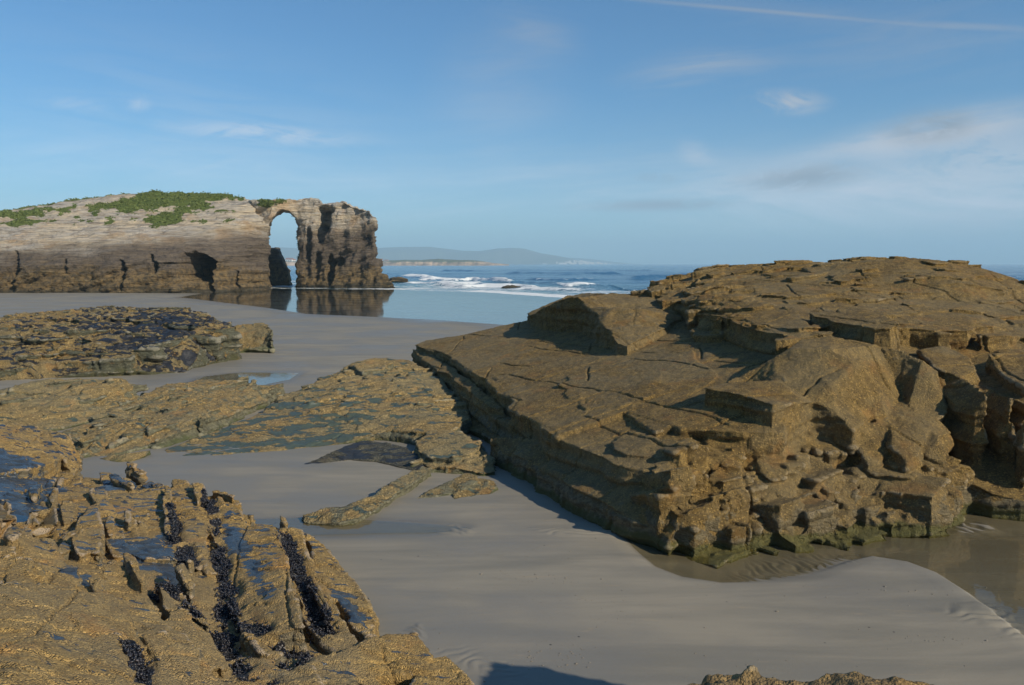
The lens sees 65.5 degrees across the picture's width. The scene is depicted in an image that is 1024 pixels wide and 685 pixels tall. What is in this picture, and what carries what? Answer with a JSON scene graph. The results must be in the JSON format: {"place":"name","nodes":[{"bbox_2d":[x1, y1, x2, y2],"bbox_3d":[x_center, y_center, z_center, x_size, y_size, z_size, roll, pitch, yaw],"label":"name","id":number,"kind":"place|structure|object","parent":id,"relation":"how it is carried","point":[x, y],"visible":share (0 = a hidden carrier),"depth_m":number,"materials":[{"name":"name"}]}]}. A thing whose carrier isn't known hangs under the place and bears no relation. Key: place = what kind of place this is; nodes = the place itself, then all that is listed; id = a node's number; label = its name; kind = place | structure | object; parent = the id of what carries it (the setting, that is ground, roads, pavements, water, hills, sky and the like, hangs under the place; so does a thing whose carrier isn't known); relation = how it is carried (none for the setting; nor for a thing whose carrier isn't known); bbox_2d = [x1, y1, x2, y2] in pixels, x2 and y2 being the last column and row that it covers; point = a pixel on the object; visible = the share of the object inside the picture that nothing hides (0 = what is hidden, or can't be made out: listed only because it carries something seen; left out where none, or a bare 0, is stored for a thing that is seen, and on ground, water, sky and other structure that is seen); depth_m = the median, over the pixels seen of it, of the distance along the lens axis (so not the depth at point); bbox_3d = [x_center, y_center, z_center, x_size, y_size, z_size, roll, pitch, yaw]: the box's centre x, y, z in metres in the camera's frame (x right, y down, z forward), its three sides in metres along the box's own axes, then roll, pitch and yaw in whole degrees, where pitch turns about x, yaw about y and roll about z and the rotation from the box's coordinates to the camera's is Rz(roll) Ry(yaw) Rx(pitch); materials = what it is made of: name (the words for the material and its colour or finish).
{"place":"outdoors","nodes":[
{"label":"outdoors","id":0,"kind":"place"},
{"bbox_2d":[273,247,584,263],"bbox_3d":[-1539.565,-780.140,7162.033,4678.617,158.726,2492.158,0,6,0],"label":"hills","id":1,"kind":"structure","parent":0,"point":[511,256],"depth_m":6148.48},
{"bbox_2d":[543,260,610,263],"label":"distant town","id":2,"kind":"object","parent":1,"relation":"on","point":[579,262],"visible":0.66,"depth_m":5999.90},
{"bbox_2d":[0,293,1023,684],"bbox_3d":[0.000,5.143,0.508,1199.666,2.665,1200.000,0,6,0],"label":"sand","id":3,"kind":"structure","parent":0,"point":[410,561],"depth_m":9.94,"materials":[{"name":"grey sand"}]},
{"bbox_2d":[0,378,149,430],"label":"rock ledge","id":4,"kind":"object","parent":3,"relation":"on","point":[53,404],"visible":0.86,"depth_m":20.33,"materials":[{"name":"brown stone"}]},
{"bbox_2d":[0,305,242,380],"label":"rock ledge","id":5,"kind":"object","parent":3,"relation":"on","point":[103,341],"visible":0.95,"depth_m":31.09,"materials":[{"name":"brown stone"}]},
{"bbox_2d":[100,450,150,461],"bbox_3d":[-7.692,2.394,15.854,0.927,0.360,0.647,-3,6,-24],"label":"flat rock","id":6,"kind":"object","parent":3,"relation":"on","point":[128,457],"visible":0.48,"depth_m":15.88,"materials":[{"name":"brown stone"}]},
{"bbox_2d":[61,376,285,457],"bbox_3d":[-8.566,1.729,20.850,4.014,0.748,9.757,0,6,0],"label":"rock ledge","id":7,"kind":"object","parent":3,"relation":"on","point":[166,415],"visible":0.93,"depth_m":19.10,"materials":[{"name":"brown stone"}]},
{"bbox_2d":[0,424,474,684],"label":"rock slabs","id":8,"kind":"object","parent":3,"relation":"on","point":[76,601],"visible":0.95,"depth_m":7.84,"materials":[{"name":"beige stone"}]},
{"bbox_2d":[11,514,52,538],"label":"tide pool","id":9,"kind":"structure","parent":8,"relation":"on","point":[21,518],"depth_m":10.41,"materials":[{"name":"liquid"}]},
{"bbox_2d":[117,488,339,684],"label":"mussels","id":10,"kind":"object","parent":8,"relation":"on","point":[134,648],"visible":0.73,"depth_m":8.01},
{"bbox_2d":[202,372,297,380],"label":"tide pool","id":11,"kind":"structure","parent":3,"relation":"on","point":[248,373],"depth_m":27.95,"materials":[{"name":"liquid"}]},
{"bbox_2d":[235,322,274,352],"bbox_3d":[-11.719,-0.102,35.445,2.430,1.486,1.843,-1,6,-11],"label":"rock ledge","id":12,"kind":"object","parent":3,"relation":"on","point":[256,337],"visible":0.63,"depth_m":35.25,"materials":[{"name":"brown stone"}]},
{"bbox_2d":[165,358,496,475],"bbox_3d":[-3.763,1.550,20.358,7.070,1.202,11.765,0,6,0],"label":"rock outcrop","id":13,"kind":"object","parent":3,"relation":"on","point":[426,412],"visible":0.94,"depth_m":18.43,"materials":[{"name":"brown stone"}]},
{"bbox_2d":[305,441,424,469],"bbox_3d":[-2.892,2.368,15.936,2.558,0.428,1.905,0,6,0],"label":"flat rock","id":14,"kind":"object","parent":3,"relation":"on","point":[386,453],"visible":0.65,"depth_m":15.91,"materials":[{"name":"stone"}]},
{"bbox_2d":[301,466,431,526],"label":"rock ridge","id":15,"kind":"object","parent":3,"relation":"on","point":[358,511],"visible":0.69,"depth_m":12.49,"materials":[{"name":"brown stone"}]},
{"bbox_2d":[418,473,497,498],"bbox_3d":[-0.879,2.580,13.541,0.812,0.445,1.426,6,8,44],"label":"flat rock","id":16,"kind":"object","parent":3,"relation":"on","point":[465,485],"visible":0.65,"depth_m":13.62,"materials":[{"name":"brown stone"}]},
{"bbox_2d":[411,256,1023,568],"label":"rock outcrop","id":17,"kind":"object","parent":3,"relation":"on","point":[844,404],"visible":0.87,"depth_m":13.61,"materials":[{"name":"brown stone"}]},
{"bbox_2d":[526,293,682,355],"bbox_3d":[2.885,-0.699,24.088,3.539,1.568,10.407,-1,6,-15],"label":"boulder","id":18,"kind":"object","parent":17,"relation":"on","point":[622,324],"visible":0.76,"depth_m":21.71,"materials":[{"name":"brown stone"}]},
{"bbox_2d":[679,327,724,342],"bbox_3d":[4.695,-0.155,20.028,0.965,0.643,4.357,0,6,0],"label":"boulder","id":19,"kind":"object","parent":17,"relation":"on","point":[699,336],"visible":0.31,"depth_m":18.25,"materials":[{"name":"stone"}]},
{"bbox_2d":[688,665,933,684],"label":"rock outcrop","id":20,"kind":"object","parent":3,"relation":"on","point":[749,675],"visible":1,"depth_m":3.64,"materials":[{"name":"brown stone"}]},
{"bbox_2d":[0,0,1023,263],"label":"sky","id":21,"kind":"structure","parent":0,"point":[624,131],"materials":[{"name":"blue"}]},
{"bbox_2d":[571,258,631,263],"bbox_3d":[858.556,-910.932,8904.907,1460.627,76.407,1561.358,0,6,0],"label":"hills","id":22,"kind":"structure","parent":0,"point":[595,261],"depth_m":8313.05,"materials":[{"name":"grey"}]},
{"bbox_2d":[182,264,1023,324],"bbox_3d":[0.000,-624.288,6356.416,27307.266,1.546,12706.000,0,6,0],"label":"sea","id":23,"kind":"structure","parent":0,"point":[468,293],"depth_m":115.70,"materials":[{"name":"liquid"}]},
{"bbox_2d":[0,191,382,292],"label":"sea arch","id":24,"kind":"structure","parent":23,"relation":"in","point":[69,252],"depth_m":118.51,"materials":[{"name":"brown stone"}]},
{"bbox_2d":[0,189,298,258],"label":"grass","id":25,"kind":"structure","parent":24,"relation":"on","point":[4,213],"depth_m":128.66,"materials":[{"name":"green plant"}]},
{"bbox_2d":[268,247,292,285],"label":"sea stack","id":26,"kind":"object","parent":23,"relation":"in","point":[280,270],"visible":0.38,"depth_m":145.51,"materials":[{"name":"grey stone"}]},
{"bbox_2d":[374,273,394,287],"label":"sea rock","id":27,"kind":"object","parent":23,"relation":"in","point":[381,280],"visible":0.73,"depth_m":130.70,"materials":[{"name":"brown stone"}]},
{"bbox_2d":[286,259,508,265],"bbox_3d":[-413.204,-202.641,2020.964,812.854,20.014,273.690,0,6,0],"label":"promontory","id":28,"kind":"structure","parent":23,"relation":"in","point":[438,262],"depth_m":1908.68,"materials":[{"name":"beige stone"}]},
{"bbox_2d":[389,277,407,281],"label":"sea rock","id":29,"kind":"object","parent":23,"relation":"in","point":[396,279],"visible":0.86,"depth_m":174.61,"materials":[{"name":"brown stone"}]},
{"bbox_2d":[501,285,519,287],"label":"sea rock","id":30,"kind":"object","parent":23,"relation":"in","point":[510,286],"visible":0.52,"depth_m":134.67,"materials":[{"name":"stone"}]}
]}

